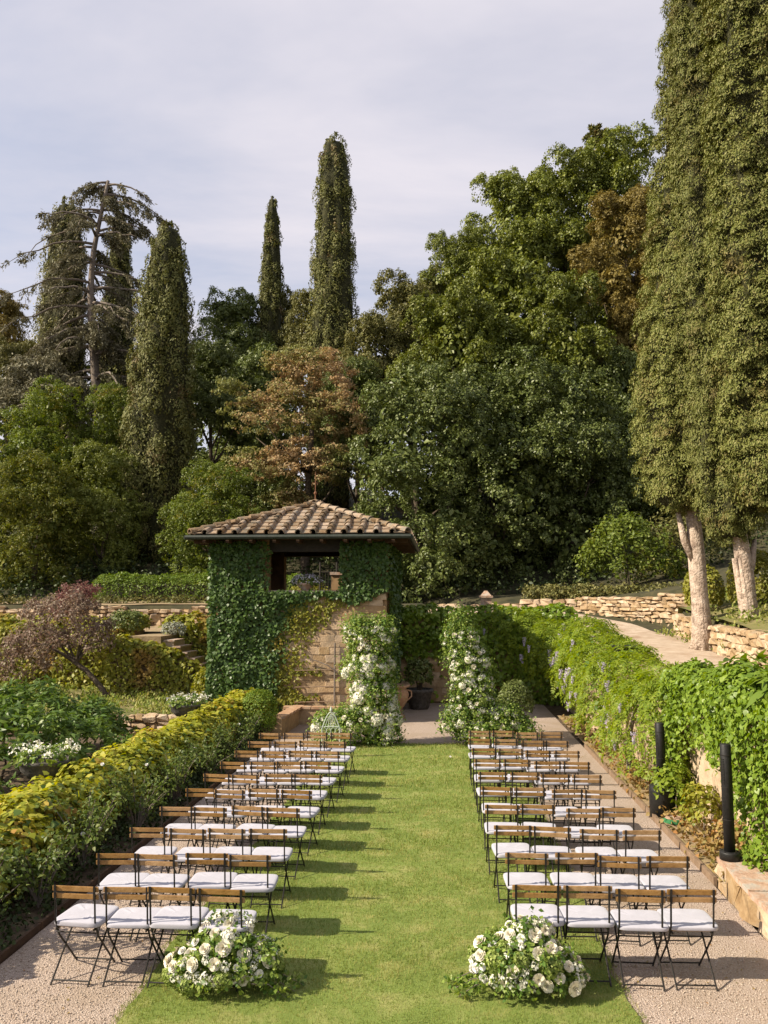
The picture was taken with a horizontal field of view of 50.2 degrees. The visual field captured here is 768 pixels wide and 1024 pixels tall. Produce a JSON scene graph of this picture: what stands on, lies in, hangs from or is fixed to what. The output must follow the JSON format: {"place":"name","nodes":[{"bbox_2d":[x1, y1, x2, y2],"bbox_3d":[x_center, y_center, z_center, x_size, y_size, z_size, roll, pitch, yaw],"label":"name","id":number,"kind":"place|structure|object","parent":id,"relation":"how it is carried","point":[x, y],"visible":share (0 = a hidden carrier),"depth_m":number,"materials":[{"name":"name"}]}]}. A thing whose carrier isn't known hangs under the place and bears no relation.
{"place":"outdoors","nodes":[
{"label":"outdoors","id":0,"kind":"place"},
{"bbox_2d":[0,601,207,604],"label":"terrace","id":1,"kind":"structure","parent":0,"point":[130,603],"depth_m":32.83,"materials":[{"name":"beige stone"}]},
{"bbox_2d":[91,571,303,600],"bbox_3d":[-7.688,3.101,34.431,9.449,1.303,1.735,0,-6,4],"label":"box hedge","id":2,"kind":"object","parent":1,"relation":"on","point":[185,588],"visible":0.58,"depth_m":34.10,"materials":[{"name":"green plant"}]},
{"bbox_2d":[0,681,210,715],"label":"grass bank","id":3,"kind":"structure","parent":0,"point":[79,691],"depth_m":22.98,"materials":[{"name":"green plant"}]},
{"bbox_2d":[0,583,117,698],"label":"plum tree","id":4,"kind":"object","parent":3,"relation":"on","point":[63,634],"visible":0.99,"depth_m":23.88,"materials":[{"name":"purple plant"}]},
{"bbox_2d":[101,634,205,697],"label":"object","id":5,"kind":"object","parent":3,"relation":"on","point":[155,667],"visible":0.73,"depth_m":24.63,"materials":[{"name":"green plant"}]},
{"bbox_2d":[0,0,670,498],"label":"sky","id":6,"kind":"structure","parent":0,"point":[211,110],"materials":[{"name":"white"}]},
{"bbox_2d":[111,741,648,1023],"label":"lawn","id":7,"kind":"structure","parent":0,"point":[334,1012],"depth_m":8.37,"materials":[{"name":"green plant"}]},
{"bbox_2d":[146,887,208,987],"bbox_3d":[-1.821,3.685,7.274,0.451,0.823,0.511,-1,-6,6],"label":"folding chair","id":8,"kind":"object","parent":7,"relation":"on","point":[177,917],"visible":0.91,"depth_m":7.12,"materials":[{"name":"fabric"}]},
{"bbox_2d":[185,853,237,940],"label":"folding chair","id":9,"kind":"object","parent":7,"relation":"on","point":[212,880],"visible":0.75,"depth_m":8.08,"materials":[{"name":"fabric"}]},
{"bbox_2d":[197,888,256,991],"bbox_3d":[-1.377,3.681,7.229,0.446,0.823,0.511,-1,-6,6],"label":"folding chair","id":10,"kind":"object","parent":7,"relation":"on","point":[240,900],"visible":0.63,"depth_m":7.07,"materials":[{"name":"metal"}]},
{"bbox_2d":[161,906,306,1000],"bbox_3d":[-1.278,3.771,7.038,1.255,0.649,0.806,0,-6,4],"label":"flower arrangement","id":11,"kind":"object","parent":7,"relation":"on","point":[264,949],"visible":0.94,"depth_m":6.89,"materials":[{"name":"white plant"}]},
{"bbox_2d":[228,855,277,932],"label":"folding chair","id":12,"kind":"object","parent":7,"relation":"on","point":[258,883],"visible":0.88,"depth_m":8.02,"materials":[{"name":"fabric"}]},
{"bbox_2d":[249,828,292,907],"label":"folding chair","id":13,"kind":"object","parent":7,"relation":"on","point":[281,854],"visible":0.86,"depth_m":8.94,"materials":[{"name":"fabric"}]},
{"bbox_2d":[491,825,533,903],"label":"folding chair","id":14,"kind":"object","parent":7,"relation":"on","point":[500,850],"visible":0.84,"depth_m":9.07,"materials":[{"name":"fabric"}]},
{"bbox_2d":[442,905,597,1002],"bbox_3d":[1.144,3.759,6.991,1.312,0.664,0.777,0,-6,4],"label":"flower arrangement","id":15,"kind":"object","parent":7,"relation":"on","point":[553,958],"visible":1,"depth_m":6.83,"materials":[{"name":"white plant"}]},
{"bbox_2d":[503,852,549,924],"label":"folding chair","id":16,"kind":"object","parent":7,"relation":"on","point":[522,878],"visible":0.71,"depth_m":8.12,"materials":[{"name":"fabric"}]},
{"bbox_2d":[510,885,564,980],"bbox_3d":[1.368,3.691,7.330,0.460,0.823,0.511,0,-6,4],"label":"folding chair","id":17,"kind":"object","parent":7,"relation":"on","point":[552,913],"visible":0.71,"depth_m":7.18,"materials":[{"name":"fabric"}]},
{"bbox_2d":[550,852,598,940],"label":"folding chair","id":18,"kind":"object","parent":7,"relation":"on","point":[561,879],"visible":0.73,"depth_m":8.10,"materials":[{"name":"fabric"}]},
{"bbox_2d":[559,885,614,986],"bbox_3d":[1.803,3.690,7.315,0.454,0.823,0.511,0,-6,2],"label":"folding chair","id":19,"kind":"object","parent":7,"relation":"on","point":[584,916],"visible":0.89,"depth_m":7.16,"materials":[{"name":"fabric"}]},
{"bbox_2d":[0,705,764,951],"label":"garden ground","id":20,"kind":"structure","parent":0,"point":[555,710],"depth_m":11.46,"materials":[{"name":"soil"}]},
{"bbox_2d":[0,821,85,907],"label":"rose bush","id":21,"kind":"object","parent":20,"relation":"on","point":[56,864],"visible":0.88,"depth_m":8.98,"materials":[{"name":"green plant"}]},
{"bbox_2d":[18,754,72,797],"bbox_3d":[-5.031,4.149,12.127,0.780,0.970,0.772,0,-6,4],"label":"flower bowl","id":22,"kind":"object","parent":20,"relation":"on","point":[35,769],"visible":0.39,"depth_m":11.89,"materials":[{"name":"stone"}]},
{"bbox_2d":[9,738,80,767],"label":"potted flowers","id":23,"kind":"object","parent":22,"relation":"in","point":[54,750],"visible":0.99,"depth_m":12.02,"materials":[{"name":"white plant"}]},
{"bbox_2d":[0,694,134,787],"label":"broadleaf shrub","id":24,"kind":"object","parent":20,"relation":"on","point":[26,720],"visible":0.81,"depth_m":15.31,"materials":[{"name":"green plant"}]},
{"bbox_2d":[0,674,138,754],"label":"broadleaf shrub","id":25,"kind":"object","parent":20,"relation":"on","point":[93,707],"visible":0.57,"depth_m":17.91,"materials":[{"name":"green plant"}]},
{"bbox_2d":[0,630,144,687],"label":"retaining wall","id":26,"kind":"structure","parent":20,"relation":"on","point":[140,632],"depth_m":27.25,"materials":[{"name":"brown stone"}]},
{"bbox_2d":[0,611,152,688],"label":"creeper","id":27,"kind":"object","parent":26,"relation":"attached to","point":[7,624],"visible":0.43,"depth_m":27.01,"materials":[{"name":"green plant"}]},
{"bbox_2d":[44,776,129,869],"bbox_3d":[-3.656,3.899,10.266,1.110,1.081,0.856,0,-6,4],"label":"rose bush","id":28,"kind":"object","parent":20,"relation":"on","point":[93,835],"visible":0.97,"depth_m":10.11,"materials":[{"name":"green plant"}]},
{"bbox_2d":[94,762,177,832],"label":"rose bush","id":29,"kind":"object","parent":20,"relation":"on","point":[146,803],"visible":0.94,"depth_m":11.61,"materials":[{"name":"green plant"}]},
{"bbox_2d":[0,730,272,950],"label":"ground cover","id":30,"kind":"object","parent":20,"relation":"on","point":[123,828],"visible":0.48,"depth_m":10.52,"materials":[{"name":"green plant"}]},
{"bbox_2d":[0,687,275,900],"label":"creeper hedge","id":31,"kind":"object","parent":20,"relation":"on","point":[144,744],"visible":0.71,"depth_m":11.83,"materials":[{"name":"yellow plant"}]},
{"bbox_2d":[148,740,203,804],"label":"rose bush","id":32,"kind":"object","parent":20,"relation":"on","point":[179,766],"visible":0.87,"depth_m":13.31,"materials":[{"name":"green plant"}]},
{"bbox_2d":[400,617,574,704],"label":"retaining wall","id":33,"kind":"structure","parent":20,"relation":"on","point":[438,684],"depth_m":26.56,"materials":[{"name":"paint"}]},
{"bbox_2d":[400,601,578,705],"bbox_3d":[3.269,4.592,26.547,6.178,3.363,1.577,0,-6,4],"label":"ivy","id":34,"kind":"object","parent":33,"relation":"attached to","point":[411,614],"visible":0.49,"depth_m":26.41,"materials":[{"name":"green plant"}]},
{"bbox_2d":[563,648,767,855],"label":"garden wall","id":35,"kind":"structure","parent":20,"relation":"on","point":[699,763],"depth_m":12.35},
{"bbox_2d":[655,649,767,873],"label":"ivy","id":36,"kind":"object","parent":35,"relation":"attached to","point":[714,694],"visible":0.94,"depth_m":10.06,"materials":[{"name":"green plant"}]},
{"bbox_2d":[714,856,767,941],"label":"stone ledge","id":37,"kind":"object","parent":20,"relation":"on","point":[743,889],"visible":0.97,"depth_m":8.73,"materials":[{"name":"beige stone"}]},
{"bbox_2d":[719,743,767,861],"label":"black column","id":38,"kind":"structure","parent":37,"relation":"on","point":[728,852],"depth_m":9.48,"materials":[{"name":"plastic"}]},
{"bbox_2d":[0,703,767,1023],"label":"gravel path","id":39,"kind":"structure","parent":0,"point":[420,726],"depth_m":7.75,"materials":[{"name":"beige gravel"}]},
{"bbox_2d":[50,885,118,986],"bbox_3d":[-2.684,3.715,7.366,0.458,0.823,0.511,-1,-6,6],"label":"folding chair","id":40,"kind":"object","parent":39,"relation":"on","point":[83,915],"visible":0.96,"depth_m":7.22,"materials":[{"name":"fabric"}]},
{"bbox_2d":[95,853,149,940],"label":"folding chair","id":41,"kind":"object","parent":39,"relation":"on","point":[120,880],"visible":0.68,"depth_m":8.14,"materials":[{"name":"fabric"}]},
{"bbox_2d":[102,887,161,987],"bbox_3d":[-2.234,3.713,7.344,0.446,0.823,0.511,0,-6,2],"label":"folding chair","id":42,"kind":"object","parent":39,"relation":"on","point":[130,918],"visible":0.84,"depth_m":7.19,"materials":[{"name":"fabric"}]},
{"bbox_2d":[135,854,189,942],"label":"folding chair","id":43,"kind":"object","parent":39,"relation":"on","point":[174,880],"visible":0.73,"depth_m":8.11,"materials":[{"name":"fabric"}]},
{"bbox_2d":[183,472,419,722],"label":"garden pavilion","id":44,"kind":"structure","parent":39,"relation":"on","point":[315,527],"depth_m":22.54,"materials":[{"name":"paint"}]},
{"bbox_2d":[203,540,310,713],"bbox_3d":[-4.385,3.498,24.483,2.685,5.127,5.800,3,-7,-25],"label":"ivy","id":45,"kind":"object","parent":44,"relation":"attached to","point":[241,601],"visible":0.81,"depth_m":22.54,"materials":[{"name":"green plant"}]},
{"bbox_2d":[262,594,361,712],"bbox_3d":[-1.963,4.016,22.392,2.874,3.541,0.223,0,-6,4],"label":"creeper","id":46,"kind":"object","parent":44,"relation":"attached to","point":[289,677],"visible":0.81,"depth_m":22.47,"materials":[{"name":"green plant"}]},
{"bbox_2d":[264,540,403,697],"bbox_3d":[-0.301,3.322,23.958,2.861,4.804,6.206,-5,-8,38],"label":"ivy","id":47,"kind":"object","parent":44,"relation":"attached to","point":[352,565],"visible":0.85,"depth_m":22.52,"materials":[{"name":"green plant"}]},
{"bbox_2d":[306,608,408,748],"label":"flower column","id":48,"kind":"structure","parent":39,"relation":"on","point":[364,662],"depth_m":18.75,"materials":[{"name":"white plant"}]},
{"bbox_2d":[434,600,545,748],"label":"flower column","id":49,"kind":"structure","parent":39,"relation":"on","point":[489,714],"depth_m":18.59,"materials":[{"name":"white plant"}]},
{"bbox_2d":[594,855,644,945],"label":"folding chair","id":50,"kind":"object","parent":39,"relation":"on","point":[621,881],"visible":0.68,"depth_m":8.05,"materials":[{"name":"fabric"}]},
{"bbox_2d":[610,889,668,991],"bbox_3d":[2.266,3.706,7.278,0.464,0.823,0.511,-1,-6,5],"label":"folding chair","id":51,"kind":"object","parent":39,"relation":"on","point":[653,921],"visible":0.98,"depth_m":7.13,"materials":[{"name":"fabric"}]},
{"bbox_2d":[637,856,690,944],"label":"folding chair","id":52,"kind":"object","parent":39,"relation":"on","point":[657,882],"visible":0.7,"depth_m":8.05,"materials":[{"name":"fabric"}]},
{"bbox_2d":[657,889,717,990],"bbox_3d":[2.700,3.706,7.280,0.456,0.823,0.511,0,-6,2],"label":"folding chair","id":53,"kind":"object","parent":39,"relation":"on","point":[699,920],"visible":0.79,"depth_m":7.13,"materials":[{"name":"fabric"}]},
{"bbox_2d":[0,452,767,639],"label":"hillside","id":54,"kind":"structure","parent":0,"point":[507,596],"depth_m":39.14,"materials":[{"name":"green plant"}]},
{"bbox_2d":[0,447,94,595],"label":"leafy tree","id":55,"kind":"object","parent":54,"relation":"on","point":[44,535],"visible":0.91,"depth_m":41.82,"materials":[{"name":"green plant"}]},
{"bbox_2d":[0,353,98,513],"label":"cedar tree","id":56,"kind":"object","parent":54,"relation":"on","point":[21,381],"visible":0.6,"depth_m":54.06,"materials":[{"name":"green plant"}]},
{"bbox_2d":[0,374,105,557],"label":"leafy tree","id":57,"kind":"object","parent":54,"relation":"on","point":[51,404],"visible":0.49,"depth_m":47.11,"materials":[{"name":"green plant"}]},
{"bbox_2d":[19,195,91,509],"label":"cypress tree","id":58,"kind":"object","parent":54,"relation":"on","point":[80,363],"visible":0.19,"depth_m":62.21,"materials":[{"name":"green plant"}]},
{"bbox_2d":[64,381,132,547],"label":"leafy tree","id":59,"kind":"object","parent":54,"relation":"on","point":[102,404],"visible":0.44,"depth_m":49.38,"materials":[{"name":"green plant"}]},
{"bbox_2d":[0,180,202,465],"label":"cedar tree","id":60,"kind":"object","parent":54,"relation":"on","point":[93,331],"visible":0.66,"depth_m":58.40,"materials":[{"name":"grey plant"}]},
{"bbox_2d":[0,605,208,625],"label":"stone wall","id":61,"kind":"structure","parent":54,"relation":"on","point":[158,616],"depth_m":31.57,"materials":[{"name":"beige stone"}]},
{"bbox_2d":[58,438,153,573],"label":"leafy tree","id":62,"kind":"object","parent":54,"relation":"on","point":[96,495],"visible":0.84,"depth_m":44.09,"materials":[{"name":"green plant"}]},
{"bbox_2d":[87,203,136,511],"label":"cypress tree","id":63,"kind":"object","parent":54,"relation":"on","point":[124,266],"visible":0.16,"depth_m":61.94,"materials":[{"name":"green plant"}]},
{"bbox_2d":[115,219,202,564],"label":"cypress tree","id":64,"kind":"object","parent":54,"relation":"on","point":[160,427],"visible":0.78,"depth_m":46.85,"materials":[{"name":"green plant"}]},
{"bbox_2d":[155,458,266,583],"bbox_3d":[-8.242,1.175,40.710,6.014,7.939,5.940,4,-7,-31],"label":"leafy tree","id":65,"kind":"object","parent":54,"relation":"on","point":[189,508],"visible":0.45,"depth_m":39.99,"materials":[{"name":"green plant"}]},
{"bbox_2d":[187,339,260,520],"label":"oak tree","id":66,"kind":"object","parent":54,"relation":"on","point":[218,355],"visible":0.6,"depth_m":51.20,"materials":[{"name":"green plant"}]},
{"bbox_2d":[188,285,272,494],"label":"oak tree","id":67,"kind":"object","parent":54,"relation":"on","point":[230,316],"visible":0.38,"depth_m":61.34,"materials":[{"name":"green plant"}]},
{"bbox_2d":[188,338,315,501],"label":"oak tree","id":68,"kind":"object","parent":54,"relation":"on","point":[258,377],"visible":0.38,"depth_m":54.29,"materials":[{"name":"green plant"}]},
{"bbox_2d":[214,409,323,515],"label":"leafy tree","id":69,"kind":"object","parent":54,"relation":"on","point":[259,487],"visible":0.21,"depth_m":47.35,"materials":[{"name":"plant"}]},
{"bbox_2d":[256,196,284,494],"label":"cypress tree","id":70,"kind":"object","parent":54,"relation":"on","point":[271,280],"visible":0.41,"depth_m":62.49,"materials":[{"name":"green plant"}]},
{"bbox_2d":[210,344,373,575],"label":"russet tree","id":71,"kind":"object","parent":54,"relation":"on","point":[286,393],"visible":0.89,"depth_m":43.78,"materials":[{"name":"brown plant"}]},
{"bbox_2d":[276,288,315,493],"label":"oak tree","id":72,"kind":"object","parent":54,"relation":"on","point":[300,337],"visible":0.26,"depth_m":59.86,"materials":[{"name":"green plant"}]},
{"bbox_2d":[303,131,359,510],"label":"cypress tree","id":73,"kind":"object","parent":54,"relation":"on","point":[334,289],"visible":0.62,"depth_m":57.64,"materials":[{"name":"green plant"}]},
{"bbox_2d":[305,355,393,511],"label":"oak tree","id":74,"kind":"object","parent":54,"relation":"on","point":[366,374],"visible":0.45,"depth_m":47.35,"materials":[{"name":"green plant"}]},
{"bbox_2d":[329,308,418,508],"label":"oak tree","id":75,"kind":"object","parent":54,"relation":"on","point":[368,327],"visible":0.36,"depth_m":50.58,"materials":[{"name":"green plant"}]},
{"bbox_2d":[0,499,767,602],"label":"undergrowth","id":76,"kind":"object","parent":54,"relation":"on","point":[142,564],"visible":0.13,"depth_m":40.90,"materials":[{"name":"green plant"}]},
{"bbox_2d":[354,268,458,529],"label":"oak tree","id":77,"kind":"object","parent":54,"relation":"on","point":[400,294],"visible":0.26,"depth_m":53.06,"materials":[{"name":"green plant"}]},
{"bbox_2d":[324,357,515,602],"bbox_3d":[1.533,-1.101,40.933,8.844,13.364,8.954,-6,-8,42],"label":"oak tree","id":78,"kind":"object","parent":54,"relation":"on","point":[406,480],"visible":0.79,"depth_m":39.46,"materials":[{"name":"green plant"}]},
{"bbox_2d":[384,277,500,457],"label":"oak tree","id":79,"kind":"object","parent":54,"relation":"on","point":[451,326],"visible":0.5,"depth_m":47.13,"materials":[{"name":"green plant"}]},
{"bbox_2d":[419,224,496,352],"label":"oak tree","id":80,"kind":"object","parent":54,"relation":"on","point":[455,263],"visible":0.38,"depth_m":53.84,"materials":[{"name":"green plant"}]},
{"bbox_2d":[393,342,593,589],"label":"oak tree","id":81,"kind":"object","parent":54,"relation":"on","point":[520,442],"visible":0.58,"depth_m":40.49,"materials":[{"name":"green plant"}]},
{"bbox_2d":[457,163,578,319],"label":"oak tree","id":82,"kind":"object","parent":54,"relation":"on","point":[520,234],"visible":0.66,"depth_m":55.52,"materials":[{"name":"green plant"}]},
{"bbox_2d":[451,244,587,513],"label":"oak tree","id":83,"kind":"object","parent":54,"relation":"on","point":[502,281],"visible":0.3,"depth_m":49.48,"materials":[{"name":"green plant"}]},
{"bbox_2d":[484,269,622,464],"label":"oak tree","id":84,"kind":"object","parent":54,"relation":"on","point":[557,317],"visible":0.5,"depth_m":47.11,"materials":[{"name":"green plant"}]},
{"bbox_2d":[493,364,657,584],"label":"oak tree","id":85,"kind":"object","parent":54,"relation":"on","point":[608,498],"visible":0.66,"depth_m":41.05,"materials":[{"name":"green plant"}]},
{"bbox_2d":[428,606,732,668],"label":"drive","id":86,"kind":"structure","parent":54,"relation":"on","point":[672,649],"depth_m":24.34,"materials":[{"name":"beige gravel"}]},
{"bbox_2d":[627,0,711,650],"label":"cypress tree","id":87,"kind":"object","parent":86,"relation":"on","point":[660,420],"visible":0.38,"depth_m":23.58,"materials":[{"name":"green plant"}]},
{"bbox_2d":[520,141,641,309],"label":"oak tree","id":88,"kind":"object","parent":54,"relation":"on","point":[570,178],"visible":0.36,"depth_m":56.82,"materials":[{"name":"green plant"}]},
{"bbox_2d":[553,345,647,514],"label":"oak tree","id":89,"kind":"object","parent":54,"relation":"on","point":[615,370],"visible":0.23,"depth_m":45.55,"materials":[{"name":"green plant"}]},
{"bbox_2d":[519,581,682,601],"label":"undergrowth","id":90,"kind":"object","parent":54,"relation":"on","point":[556,592],"visible":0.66,"depth_m":34.44,"materials":[{"name":"green plant"}]},
{"bbox_2d":[552,119,660,274],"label":"oak tree","id":91,"kind":"object","parent":54,"relation":"on","point":[622,176],"visible":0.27,"depth_m":57.87,"materials":[{"name":"green plant"}]},
{"bbox_2d":[566,183,658,352],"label":"oak tree","id":92,"kind":"object","parent":54,"relation":"on","point":[615,273],"visible":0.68,"depth_m":50.71,"materials":[{"name":"brown plant"}]},
{"bbox_2d":[592,294,649,506],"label":"oak tree","id":93,"kind":"object","parent":54,"relation":"on","point":[625,320],"visible":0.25,"depth_m":49.06,"materials":[{"name":"green plant"}]},
{"bbox_2d":[572,509,688,588],"bbox_3d":[10.684,1.643,35.601,4.932,3.562,3.480,0,-6,4],"label":"shrub","id":94,"kind":"object","parent":54,"relation":"on","point":[642,536],"visible":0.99,"depth_m":35.03,"materials":[{"name":"green plant"}]},
{"bbox_2d":[573,593,690,625],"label":"stone wall","id":95,"kind":"structure","parent":54,"relation":"on","point":[651,609],"depth_m":31.71,"materials":[{"name":"beige stone"}]},
{"bbox_2d":[631,511,725,578],"bbox_3d":[13.286,1.662,36.810,4.398,3.555,3.548,0,-6,4],"label":"shrub","id":96,"kind":"object","parent":54,"relation":"on","point":[672,526],"visible":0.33,"depth_m":36.38,"materials":[{"name":"green plant"}]},
{"bbox_2d":[659,0,767,617],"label":"cypress tree","id":97,"kind":"object","parent":54,"relation":"on","point":[727,519],"visible":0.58,"depth_m":22.53,"materials":[{"name":"green plant"}]},
{"bbox_2d":[671,614,767,666],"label":"stone wall","id":98,"kind":"structure","parent":54,"relation":"on","point":[737,640],"depth_m":20.53,"materials":[{"name":"beige stone"}]},
{"bbox_2d":[557,715,719,880],"bbox_3d":[4.677,5.002,16.011,0.610,0.054,14.500,0,-6,4],"label":"flowerbed","id":99,"kind":"object","parent":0,"point":[704,860],"visible":0.29,"depth_m":13.51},
{"bbox_2d":[483,604,690,788],"bbox_3d":[5.152,3.863,19.848,3.322,3.198,14.566,0,-6,-3],"label":"wisteria","id":100,"kind":"object","parent":99,"relation":"on","point":[574,645],"visible":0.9,"depth_m":17.31,"materials":[{"name":"green plant"}]},
{"bbox_2d":[561,714,736,881],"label":"bedding plants","id":101,"kind":"object","parent":99,"relation":"on","point":[708,845],"visible":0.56,"depth_m":12.02,"materials":[{"name":"green plant"}]},
{"bbox_2d":[649,722,675,817],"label":"black column","id":102,"kind":"structure","parent":99,"relation":"on","point":[660,801],"depth_m":12.49,"materials":[{"name":"plastic"}]},
{"bbox_2d":[678,781,721,836],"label":"bed plant","id":103,"kind":"object","parent":99,"relation":"on","point":[701,795],"visible":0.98,"depth_m":11.24,"materials":[{"name":"yellow plant"}]},
{"bbox_2d":[678,580,767,632],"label":"slope","id":104,"kind":"structure","parent":0,"point":[752,624],"depth_m":22.84,"materials":[{"name":"beige soil"}]},
{"bbox_2d":[696,0,767,512],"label":"cypress tree","id":105,"kind":"object","parent":104,"relation":"on","point":[738,59],"visible":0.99,"depth_m":21.02,"materials":[{"name":"green plant"}]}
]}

